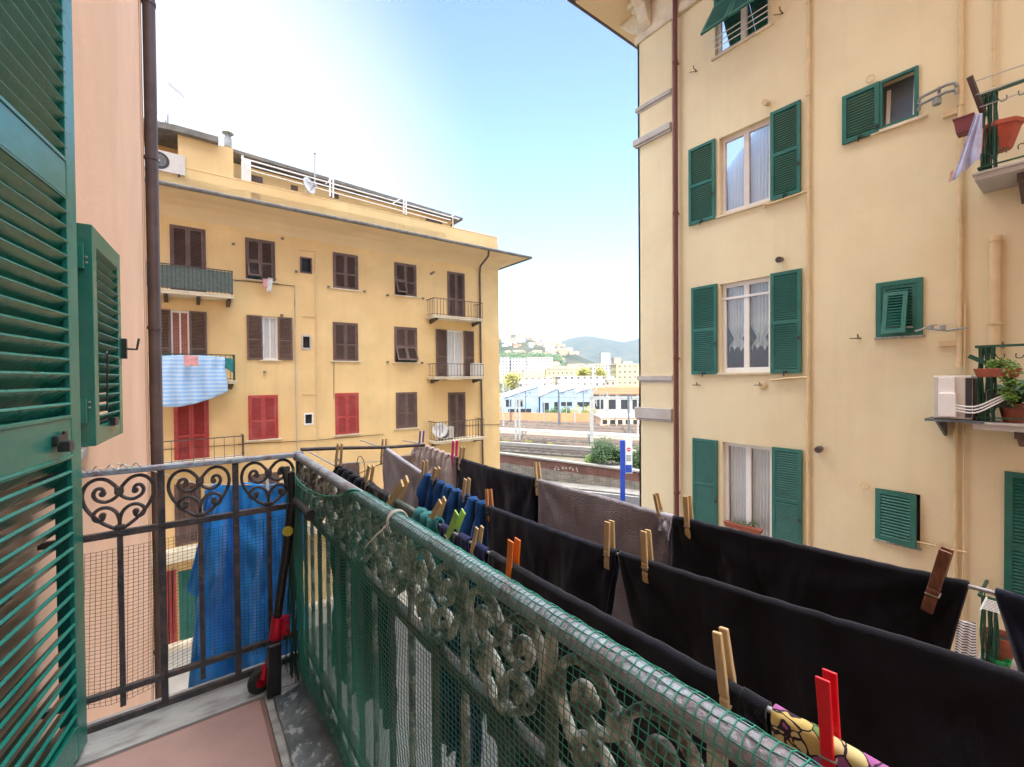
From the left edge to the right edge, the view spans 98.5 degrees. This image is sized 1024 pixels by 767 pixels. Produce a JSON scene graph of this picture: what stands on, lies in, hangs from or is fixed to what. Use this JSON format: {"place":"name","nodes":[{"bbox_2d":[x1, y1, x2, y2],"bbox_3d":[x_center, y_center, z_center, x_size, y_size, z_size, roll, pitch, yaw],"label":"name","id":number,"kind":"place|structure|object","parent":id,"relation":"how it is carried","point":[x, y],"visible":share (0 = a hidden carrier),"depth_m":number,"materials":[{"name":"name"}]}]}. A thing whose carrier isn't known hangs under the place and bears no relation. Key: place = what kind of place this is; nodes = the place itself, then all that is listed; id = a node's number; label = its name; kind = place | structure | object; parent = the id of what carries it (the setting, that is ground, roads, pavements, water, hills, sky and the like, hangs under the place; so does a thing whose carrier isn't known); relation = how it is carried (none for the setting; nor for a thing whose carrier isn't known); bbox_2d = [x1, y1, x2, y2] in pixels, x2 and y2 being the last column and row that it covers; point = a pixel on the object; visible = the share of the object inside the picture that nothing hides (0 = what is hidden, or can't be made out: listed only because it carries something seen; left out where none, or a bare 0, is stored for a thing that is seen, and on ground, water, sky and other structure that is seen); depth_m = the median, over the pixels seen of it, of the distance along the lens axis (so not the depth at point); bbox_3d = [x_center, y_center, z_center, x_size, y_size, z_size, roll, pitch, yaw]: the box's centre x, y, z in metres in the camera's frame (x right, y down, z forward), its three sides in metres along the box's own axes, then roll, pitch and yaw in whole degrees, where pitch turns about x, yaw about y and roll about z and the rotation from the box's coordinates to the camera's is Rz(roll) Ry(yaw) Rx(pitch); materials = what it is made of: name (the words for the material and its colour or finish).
{"place":"outdoors","nodes":[
{"label":"outdoors","id":0,"kind":"place"},
{"bbox_2d":[154,591,420,699],"bbox_3d":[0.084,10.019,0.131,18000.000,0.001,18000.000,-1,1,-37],"label":"ground","id":1,"kind":"structure","parent":0,"point":[178,683],"depth_m":15.63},
{"bbox_2d":[0,0,372,766],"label":"pink building","id":2,"kind":"structure","parent":1,"relation":"on","point":[80,318],"depth_m":1.24,"materials":[{"name":"paint"}]},
{"bbox_2d":[115,463,303,484],"bbox_3d":[-1.063,0.342,1.642,0.616,0.169,0.003,-1,1,-37],"label":"clothesline","id":3,"kind":"object","parent":2,"relation":"attached to","point":[191,481],"visible":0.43,"depth_m":1.58,"materials":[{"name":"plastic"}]},
{"bbox_2d":[187,482,304,687],"bbox_3d":[-1.008,0.774,1.696,0.403,0.818,0.103,-1,1,-37],"label":"blue towel","id":4,"kind":"object","parent":3,"relation":"hanging from","point":[222,668],"visible":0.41,"depth_m":1.67,"materials":[{"name":"fabric"}]},
{"bbox_2d":[247,466,316,698],"bbox_3d":[-0.704,0.657,1.411,0.309,0.740,0.149,0,1,34],"label":"kick scooter","id":5,"kind":"object","parent":2,"relation":"on","point":[267,676],"visible":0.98,"depth_m":1.47,"materials":[{"name":"metal"}]},
{"bbox_2d":[274,677,348,766],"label":"stone slab","id":6,"kind":"object","parent":2,"relation":"on","point":[309,741],"visible":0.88,"depth_m":1.28,"materials":[{"name":"stone"}]},
{"bbox_2d":[37,450,814,766],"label":"iron railing","id":7,"kind":"object","parent":2,"relation":"attached to","point":[310,473],"visible":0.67,"depth_m":0.77,"materials":[{"name":"metal"}]},
{"bbox_2d":[84,515,295,708],"bbox_3d":[-1.048,0.731,1.472,0.613,0.489,0.015,-1,1,-37],"label":"safety net","id":8,"kind":"object","parent":7,"relation":"attached to","point":[227,614],"visible":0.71,"depth_m":1.43,"materials":[{"name":"plastic"}]},
{"bbox_2d":[285,485,298,682],"bbox_3d":[-0.771,0.796,1.552,0.042,0.900,0.145,-1,1,-37],"label":"net bundle","id":9,"kind":"object","parent":7,"relation":"hanging from","point":[293,614],"visible":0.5,"depth_m":1.55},
{"bbox_2d":[293,478,822,766],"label":"safety net","id":10,"kind":"object","parent":7,"relation":"hanging from","point":[348,546],"visible":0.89,"depth_m":0.75,"materials":[{"name":"plastic"}]},
{"bbox_2d":[300,440,994,713],"bbox_3d":[-0.105,0.300,1.210,0.587,0.121,2.759,-1,1,-37],"label":"drying rack","id":11,"kind":"object","parent":7,"relation":"attached to","point":[769,708],"visible":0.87,"depth_m":1.78,"materials":[{"name":"metal"}]},
{"bbox_2d":[329,465,376,706],"bbox_3d":[-0.575,0.699,1.587,0.125,0.763,0.349,-1,1,-37],"label":"black shirt","id":12,"kind":"object","parent":11,"relation":"hanging from","point":[351,476],"visible":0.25,"depth_m":1.53,"materials":[{"name":"fabric"}]},
{"bbox_2d":[365,483,397,729],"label":"black leggings","id":13,"kind":"object","parent":11,"relation":"hanging from","point":[379,493],"visible":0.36,"depth_m":1.32,"materials":[{"name":"fabric"}]},
{"bbox_2d":[386,475,408,506],"bbox_3d":[-0.323,0.316,1.249,0.034,0.123,0.126,-1,1,-37],"label":"clothes peg","id":14,"kind":"object","parent":11,"relation":"attached to","point":[399,490],"visible":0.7,"depth_m":1.23,"materials":[{"name":"brown wood"}]},
{"bbox_2d":[382,448,424,604],"bbox_3d":[-0.433,0.550,1.761,0.042,0.554,0.379,-1,1,-37],"label":"grey shirt","id":15,"kind":"object","parent":11,"relation":"hanging from","point":[397,468],"visible":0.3,"depth_m":1.76,"materials":[{"name":"fabric"}]},
{"bbox_2d":[412,507,443,564],"bbox_3d":[-0.217,0.397,1.088,0.089,0.158,0.124,-1,1,-37],"label":"teal garment","id":16,"kind":"object","parent":11,"relation":"hanging from","point":[421,515],"visible":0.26,"depth_m":1.08,"materials":[{"name":"fabric"}]},
{"bbox_2d":[411,441,456,488],"bbox_3d":[-0.363,0.407,1.995,0.100,0.250,0.405,-1,1,-37],"label":"knit top","id":17,"kind":"object","parent":11,"relation":"hanging from","point":[436,459],"visible":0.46,"depth_m":1.94,"materials":[{"name":"beige fabric"}]},
{"bbox_2d":[439,523,456,755],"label":"navy leggings","id":18,"kind":"object","parent":11,"relation":"hanging from","point":[443,527],"visible":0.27,"depth_m":1.00,"materials":[{"name":"fabric"}]},
{"bbox_2d":[416,473,486,616],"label":"blue jeans","id":19,"kind":"object","parent":11,"relation":"hanging from","point":[428,494],"visible":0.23,"depth_m":1.40,"materials":[{"name":"fabric"}]},
{"bbox_2d":[444,508,465,540],"bbox_3d":[-0.131,0.328,0.992,0.027,0.102,0.073,-1,1,-37],"label":"clothes peg","id":20,"kind":"object","parent":11,"relation":"attached to","point":[457,519],"visible":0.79,"depth_m":0.98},
{"bbox_2d":[452,532,482,766],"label":"navy shorts","id":21,"kind":"object","parent":11,"relation":"hanging from","point":[463,539],"visible":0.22,"depth_m":0.95,"materials":[{"name":"fabric"}]},
{"bbox_2d":[469,542,491,724],"bbox_3d":[-0.063,0.508,0.904,0.054,0.357,0.057,-1,1,-37],"label":"navy shirt","id":22,"kind":"object","parent":11,"relation":"hanging from","point":[479,552],"visible":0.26,"depth_m":0.89,"materials":[{"name":"fabric"}]},
{"bbox_2d":[456,457,537,522],"bbox_3d":[-0.071,0.613,1.629,0.046,0.623,0.509,-1,1,-37],"label":"black cloth","id":23,"kind":"object","parent":11,"relation":"hanging from","point":[514,493],"visible":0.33,"depth_m":1.56,"materials":[{"name":"fabric"}]},
{"bbox_2d":[485,505,619,744],"bbox_3d":[0.075,0.680,1.086,0.048,0.690,0.476,-1,1,-37],"label":"black cloth","id":24,"kind":"object","parent":11,"relation":"hanging from","point":[569,563],"visible":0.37,"depth_m":1.02,"materials":[{"name":"fabric"}]},
{"bbox_2d":[538,479,672,626],"bbox_3d":[0.232,0.561,1.223,0.038,0.515,0.472,-1,1,-37],"label":"grey towel","id":25,"kind":"object","parent":11,"relation":"hanging from","point":[579,513],"visible":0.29,"depth_m":1.18,"materials":[{"name":"fabric"}]},
{"bbox_2d":[603,520,614,569],"bbox_3d":[0.201,0.331,0.909,0.024,0.097,0.018,-1,1,-37],"label":"clothes peg","id":26,"kind":"object","parent":11,"relation":"attached to","point":[609,534],"visible":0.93,"depth_m":0.90,"materials":[{"name":"brown wood"}]},
{"bbox_2d":[487,550,744,766],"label":"black trousers","id":27,"kind":"object","parent":11,"relation":"hanging from","point":[688,671],"visible":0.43,"depth_m":0.62,"materials":[{"name":"fabric"}]},
{"bbox_2d":[506,537,520,578],"bbox_3d":[0.002,0.338,0.816,0.025,0.103,0.026,-1,1,-37],"label":"clothes peg","id":28,"kind":"object","parent":27,"relation":"attached to","point":[514,545],"visible":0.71,"depth_m":0.81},
{"bbox_2d":[712,626,736,710],"bbox_3d":[0.241,0.335,0.495,0.027,0.112,0.025,-1,1,-37],"label":"clothes peg","id":29,"kind":"object","parent":27,"relation":"attached to","point":[724,663],"visible":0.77,"depth_m":0.49,"materials":[{"name":"brown wood"}]},
{"bbox_2d":[640,529,653,583],"bbox_3d":[0.256,0.326,0.835,0.024,0.096,0.019,-1,1,-37],"label":"clothes peg","id":30,"kind":"object","parent":11,"relation":"attached to","point":[646,545],"visible":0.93,"depth_m":0.83,"materials":[{"name":"brown wood"}]},
{"bbox_2d":[658,512,673,540],"bbox_3d":[0.362,0.333,1.035,0.037,0.058,0.034,-1,1,-37],"label":"white lining","id":31,"kind":"object","parent":11,"relation":"hanging from","point":[666,525],"visible":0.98,"depth_m":1.03,"materials":[{"name":"grey fabric"}]},
{"bbox_2d":[683,495,693,538],"bbox_3d":[0.398,0.300,0.995,0.024,0.094,0.019,-1,1,-37],"label":"clothes peg","id":32,"kind":"object","parent":11,"relation":"attached to","point":[687,508],"visible":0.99,"depth_m":0.99,"materials":[{"name":"brown wood"}]},
{"bbox_2d":[739,687,771,734],"bbox_3d":[0.261,0.386,0.474,0.034,0.110,0.030,-1,1,-37],"label":"black sock","id":33,"kind":"object","parent":11,"relation":"hanging from","point":[755,705],"visible":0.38,"depth_m":0.47,"materials":[{"name":"fabric"}]},
{"bbox_2d":[671,515,969,649],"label":"black trousers","id":34,"kind":"object","parent":11,"relation":"hanging from","point":[878,595],"visible":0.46,"depth_m":0.78,"materials":[{"name":"fabric"}]},
{"bbox_2d":[618,551,1023,766],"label":"black sheet","id":35,"kind":"object","parent":11,"relation":"hanging from","point":[905,701],"visible":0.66,"depth_m":0.57,"materials":[{"name":"fabric"}]},
{"bbox_2d":[815,668,840,766],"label":"clothes peg","id":36,"kind":"object","parent":11,"relation":"attached to","point":[827,694],"visible":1,"depth_m":0.41,"materials":[{"name":"plastic"}]},
{"bbox_2d":[771,704,888,766],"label":"printed cloth","id":37,"kind":"object","parent":11,"relation":"hanging from","point":[798,733],"visible":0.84,"depth_m":0.42,"materials":[{"name":"fabric"}]},
{"bbox_2d":[921,546,953,613],"bbox_3d":[0.640,0.295,0.664,0.030,0.105,0.036,-1,1,-37],"label":"clothes peg","id":38,"kind":"object","parent":11,"relation":"attached to","point":[938,575],"visible":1,"depth_m":0.66,"materials":[{"name":"brown wood"}]},
{"bbox_2d":[995,588,1023,672],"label":"black cloth","id":39,"kind":"object","parent":11,"relation":"hanging from","point":[1010,604],"visible":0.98,"depth_m":0.60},
{"bbox_2d":[143,118,532,652],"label":"yellow building","id":40,"kind":"structure","parent":1,"relation":"on","point":[371,316],"depth_m":19.41,"materials":[{"name":"paint"}]},
{"bbox_2d":[144,146,184,176],"bbox_3d":[-12.915,-8.155,16.384,1.250,0.810,0.420,-1,1,-37],"label":"air conditioner","id":41,"kind":"object","parent":40,"relation":"on","point":[171,163],"visible":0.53,"depth_m":16.38,"materials":[{"name":"white plastic"}]},
{"bbox_2d":[167,569,176,643],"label":"window","id":42,"kind":"structure","parent":40,"relation":"in","point":[173,634],"depth_m":16.49,"materials":[{"name":"wood"}]},
{"bbox_2d":[161,309,206,355],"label":"window","id":43,"kind":"structure","parent":40,"relation":"in","point":[179,326],"depth_m":16.76,"materials":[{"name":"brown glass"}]},
{"bbox_2d":[178,569,195,640],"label":"window","id":44,"kind":"structure","parent":40,"relation":"in","point":[185,572],"depth_m":16.74,"materials":[{"name":"green wood"}]},
{"bbox_2d":[174,482,200,545],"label":"window","id":45,"kind":"structure","parent":40,"relation":"in","point":[193,507],"depth_m":16.74,"materials":[{"name":"wood"}]},
{"bbox_2d":[169,224,206,292],"bbox_3d":[-12.321,-4.628,16.806,1.103,2.607,0.215,-1,1,-37],"label":"window","id":46,"kind":"structure","parent":40,"relation":"in","point":[187,244],"depth_m":16.72,"materials":[{"name":"brown wood"}]},
{"bbox_2d":[173,400,209,460],"bbox_3d":[-12.258,1.784,16.897,1.086,2.512,0.215,-1,1,-37],"label":"window","id":47,"kind":"structure","parent":40,"relation":"in","point":[190,421],"depth_m":16.82,"materials":[{"name":"red wood"}]},
{"bbox_2d":[162,355,227,406],"bbox_3d":[-11.584,-0.092,16.060,2.096,1.868,0.170,-1,1,-37],"label":"bed sheet","id":48,"kind":"object","parent":40,"relation":"hanging from","point":[204,380],"visible":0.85,"depth_m":16.02,"materials":[{"name":"fabric"}]},
{"bbox_2d":[243,237,278,282],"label":"window","id":49,"kind":"structure","parent":40,"relation":"in","point":[259,254],"depth_m":18.17,"materials":[{"name":"brown wood"}]},
{"bbox_2d":[246,395,281,441],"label":"window","id":50,"kind":"structure","parent":40,"relation":"in","point":[262,409],"depth_m":18.25,"materials":[{"name":"red wood"}]},
{"bbox_2d":[247,315,292,360],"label":"window","id":51,"kind":"structure","parent":40,"relation":"in","point":[269,350],"depth_m":18.48,"materials":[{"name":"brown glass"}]},
{"bbox_2d":[331,252,360,291],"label":"window","id":52,"kind":"structure","parent":40,"relation":"in","point":[345,266],"depth_m":20.22,"materials":[{"name":"brown wood"}]},
{"bbox_2d":[331,322,360,361],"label":"window","id":53,"kind":"structure","parent":40,"relation":"in","point":[345,335],"depth_m":20.23,"materials":[{"name":"brown wood"}]},
{"bbox_2d":[333,393,361,436],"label":"window","id":54,"kind":"structure","parent":40,"relation":"in","point":[346,404],"depth_m":20.26,"materials":[{"name":"red wood"}]},
{"bbox_2d":[392,262,418,297],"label":"window","id":55,"kind":"structure","parent":40,"relation":"in","point":[405,278],"depth_m":21.96,"materials":[{"name":"brown wood"}]},
{"bbox_2d":[392,326,419,363],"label":"window","id":56,"kind":"structure","parent":40,"relation":"in","point":[405,338],"depth_m":21.92,"materials":[{"name":"brown wood"}]},
{"bbox_2d":[394,392,419,429],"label":"window","id":57,"kind":"structure","parent":40,"relation":"in","point":[406,402],"depth_m":22.00,"materials":[{"name":"brown wood"}]},
{"bbox_2d":[436,329,473,379],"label":"window","id":58,"kind":"structure","parent":40,"relation":"in","point":[449,343],"depth_m":23.75,"materials":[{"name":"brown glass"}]},
{"bbox_2d":[447,271,464,316],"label":"window","id":59,"kind":"structure","parent":40,"relation":"in","point":[455,281],"depth_m":23.69,"materials":[{"name":"brown wood"}]},
{"bbox_2d":[448,392,465,442],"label":"window","id":60,"kind":"structure","parent":40,"relation":"in","point":[456,400],"depth_m":23.75,"materials":[{"name":"brown wood"}]},
{"bbox_2d":[500,452,639,489],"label":"retaining wall","id":61,"kind":"structure","parent":1,"relation":"on","point":[565,471],"depth_m":41.24,"materials":[{"name":"stone"}]},
{"bbox_2d":[141,0,638,341],"label":"sky","id":62,"kind":"structure","parent":0,"point":[519,118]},
{"bbox_2d":[309,616,496,766],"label":"street","id":63,"kind":"structure","parent":0,"point":[418,687],"depth_m":13.14,"materials":[{"name":"asphalt"}]},
{"bbox_2d":[519,377,552,387],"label":"station building","id":64,"kind":"structure","parent":0,"point":[542,381],"depth_m":215.02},
{"bbox_2d":[499,334,638,391],"bbox_3d":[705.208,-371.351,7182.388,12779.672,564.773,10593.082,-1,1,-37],"label":"hills","id":65,"kind":"structure","parent":0,"point":[590,348],"depth_m":4107.91,"materials":[{"name":"plant"}]},
{"bbox_2d":[499,351,566,365],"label":"hill wood","id":66,"kind":"object","parent":65,"relation":"on","point":[556,357],"visible":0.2,"depth_m":1080.41,"materials":[{"name":"green plant"}]},
{"bbox_2d":[527,357,552,370],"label":"apartment block","id":67,"kind":"structure","parent":65,"relation":"on","point":[540,363],"depth_m":440.07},
{"bbox_2d":[499,393,638,465],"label":"railway ground","id":68,"kind":"structure","parent":0,"point":[557,457],"depth_m":45.75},
{"bbox_2d":[500,383,539,412],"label":"railway shed","id":69,"kind":"structure","parent":68,"relation":"on","point":[529,404],"depth_m":97.95,"materials":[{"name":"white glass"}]},
{"bbox_2d":[500,412,589,421],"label":"wall","id":70,"kind":"structure","parent":68,"relation":"on","point":[569,417],"depth_m":81.72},
{"bbox_2d":[538,384,559,412],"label":"railway shed","id":71,"kind":"structure","parent":68,"relation":"on","point":[551,400],"depth_m":95.96,"materials":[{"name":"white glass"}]},
{"bbox_2d":[500,445,612,460],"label":"railway track","id":72,"kind":"structure","parent":68,"relation":"on","point":[546,451],"depth_m":48.09,"materials":[{"name":"metal"}]},
{"bbox_2d":[557,384,575,412],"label":"railway shed","id":73,"kind":"structure","parent":68,"relation":"on","point":[570,402],"depth_m":96.45,"materials":[{"name":"white glass"}]},
{"bbox_2d":[500,422,636,430],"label":"railway track","id":74,"kind":"structure","parent":68,"relation":"on","point":[574,426],"depth_m":72.70,"materials":[{"name":"metal"}]},
{"bbox_2d":[500,441,636,452],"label":"kerb","id":75,"kind":"structure","parent":68,"relation":"on","point":[570,447],"depth_m":51.23,"materials":[{"name":"concrete"}]},
{"bbox_2d":[500,425,636,433],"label":"railway track","id":76,"kind":"structure","parent":68,"relation":"on","point":[573,429],"depth_m":68.21,"materials":[{"name":"metal"}]},
{"bbox_2d":[500,420,636,426],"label":"railway track","id":77,"kind":"structure","parent":68,"relation":"on","point":[565,422],"depth_m":77.58,"materials":[{"name":"metal"}]},
{"bbox_2d":[500,427,638,439],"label":"platform","id":78,"kind":"structure","parent":68,"relation":"on","point":[627,436],"depth_m":62.22,"materials":[{"name":"concrete"}]},
{"bbox_2d":[500,433,638,445],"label":"railway track","id":79,"kind":"structure","parent":68,"relation":"on","point":[556,438],"depth_m":57.83,"materials":[{"name":"metal"}]},
{"bbox_2d":[572,384,589,412],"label":"railway shed","id":80,"kind":"structure","parent":68,"relation":"on","point":[579,401],"depth_m":96.95,"materials":[{"name":"white glass"}]},
{"bbox_2d":[588,436,619,463],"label":"bush","id":81,"kind":"object","parent":68,"relation":"on","point":[601,451],"visible":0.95,"depth_m":40.96,"materials":[{"name":"green plant"}]},
{"bbox_2d":[594,414,636,424],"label":"hut","id":82,"kind":"object","parent":68,"relation":"on","point":[608,419],"visible":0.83,"depth_m":74.00,"materials":[{"name":"white paint"}]},
{"bbox_2d":[593,394,638,413],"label":"railway shed","id":83,"kind":"structure","parent":68,"relation":"on","point":[621,406],"depth_m":98.95,"materials":[{"name":"metal"}]},
{"bbox_2d":[593,387,638,393],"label":"fascia","id":84,"kind":"structure","parent":83,"relation":"attached to","point":[619,390],"depth_m":98.09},
{"bbox_2d":[610,364,638,386],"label":"apartment block","id":85,"kind":"structure","parent":68,"relation":"on","point":[625,375],"depth_m":260.09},
{"bbox_2d":[555,376,604,386],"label":"station building","id":86,"kind":"structure","parent":0,"point":[597,381],"depth_m":210.03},
{"bbox_2d":[549,481,639,495],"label":"pavement","id":87,"kind":"structure","parent":0,"point":[614,490],"depth_m":39.04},
{"bbox_2d":[620,440,631,500],"bbox_3d":[9.102,6.928,35.160,0.952,4.813,0.204,0,1,1],"label":"totem sign","id":88,"kind":"object","parent":87,"relation":"on","point":[625,456],"visible":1,"depth_m":35.06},
{"bbox_2d":[567,0,1023,670],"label":"apartment building","id":89,"kind":"structure","parent":0,"point":[831,270],"depth_m":7.51,"materials":[{"name":"paint"}]},
{"bbox_2d":[700,0,772,61],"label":"window","id":90,"kind":"structure","parent":89,"relation":"in","point":[736,21],"depth_m":8.70,"materials":[{"name":"white paint"}]},
{"bbox_2d":[723,520,763,534],"bbox_3d":[4.568,2.785,8.730,0.160,0.246,0.731,-1,1,-37],"label":"flower box","id":91,"kind":"object","parent":89,"relation":"on","point":[738,525],"visible":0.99,"depth_m":8.67,"materials":[{"name":"ceramic"}]},
{"bbox_2d":[688,99,800,225],"bbox_3d":[4.704,-4.233,8.869,0.660,2.182,2.156,-1,1,-37],"label":"window","id":92,"kind":"structure","parent":89,"relation":"in","point":[749,155],"depth_m":8.72,"materials":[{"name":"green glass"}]},
{"bbox_2d":[691,268,801,376],"bbox_3d":[4.750,-1.131,8.883,0.660,2.417,2.114,-1,1,-37],"label":"window","id":93,"kind":"structure","parent":89,"relation":"in","point":[762,321],"depth_m":8.78,"materials":[{"name":"white paint"}]},
{"bbox_2d":[692,438,802,543],"bbox_3d":[4.786,2.139,8.913,0.660,2.476,2.108,-1,1,-37],"label":"window","id":94,"kind":"structure","parent":89,"relation":"in","point":[747,467],"depth_m":8.78,"materials":[{"name":"white paint"}]},
{"bbox_2d":[842,65,927,144],"bbox_3d":[5.903,-4.337,6.995,0.338,0.839,1.044,-1,1,-37],"label":"window","id":95,"kind":"structure","parent":89,"relation":"in","point":[895,105],"depth_m":6.98,"materials":[{"name":"white paint"}]},
{"bbox_2d":[873,488,921,550],"bbox_3d":[6.048,2.097,6.912,0.336,0.840,0.573,-1,1,-37],"label":"window","id":96,"kind":"structure","parent":89,"relation":"in","point":[897,514],"depth_m":6.84,"materials":[{"name":"wood"}]},
{"bbox_2d":[874,277,924,339],"bbox_3d":[5.976,-1.145,6.817,0.471,0.891,0.596,-1,1,-37],"label":"window","id":97,"kind":"structure","parent":89,"relation":"in","point":[899,303],"depth_m":6.75,"materials":[{"name":"wood"}]},
{"bbox_2d":[952,112,974,137],"bbox_3d":[5.852,-3.321,5.703,0.250,0.195,0.200,-1,1,-37],"label":"planter box","id":98,"kind":"object","parent":89,"relation":"hanging from","point":[962,125],"visible":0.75,"depth_m":5.65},
{"bbox_2d":[955,620,975,657],"bbox_3d":[5.782,3.396,5.637,0.078,0.769,0.211,-1,1,-37],"label":"towel","id":99,"kind":"object","parent":89,"relation":"hanging from","point":[965,642],"visible":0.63,"depth_m":5.62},
{"bbox_2d":[951,113,982,180],"bbox_3d":[5.745,-2.993,5.581,0.094,0.761,0.280,-1,1,-37],"label":"flag cloth","id":100,"kind":"object","parent":89,"relation":"hanging from","point":[970,154],"visible":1,"depth_m":5.54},
{"bbox_2d":[925,375,1015,435],"bbox_3d":[6.240,0.331,5.983,0.849,0.880,0.812,-1,1,-37],"label":"air conditioner","id":101,"kind":"object","parent":89,"relation":"attached to","point":[955,398],"visible":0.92,"depth_m":5.83,"materials":[{"name":"white plastic"}]},
{"bbox_2d":[979,627,1012,667],"bbox_3d":[6.363,3.485,5.770,0.348,0.420,0.348,-1,1,-37],"label":"plant pot","id":102,"kind":"object","parent":89,"relation":"on","point":[1005,651],"visible":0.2,"depth_m":5.66,"materials":[{"name":"ceramic"}]},
{"bbox_2d":[973,357,1023,406],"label":"hanging planter","id":103,"kind":"object","parent":89,"relation":"hanging from","point":[1007,374],"visible":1,"depth_m":5.43,"materials":[{"name":"ceramic"}]},
{"bbox_2d":[976,380,1023,422],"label":"potted plant","id":104,"kind":"object","parent":89,"relation":"on","point":[1012,412],"visible":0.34,"depth_m":5.52,"materials":[{"name":"green plant"}]},
{"bbox_2d":[984,116,1023,153],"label":"plant pot","id":105,"kind":"object","parent":89,"relation":"on","point":[1008,129],"visible":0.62,"depth_m":5.51,"materials":[{"name":"orange ceramic"}]},
{"bbox_2d":[1004,471,1023,594],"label":"balcony door","id":106,"kind":"structure","parent":89,"relation":"in","point":[1013,481],"depth_m":5.90,"materials":[{"name":"wood"}]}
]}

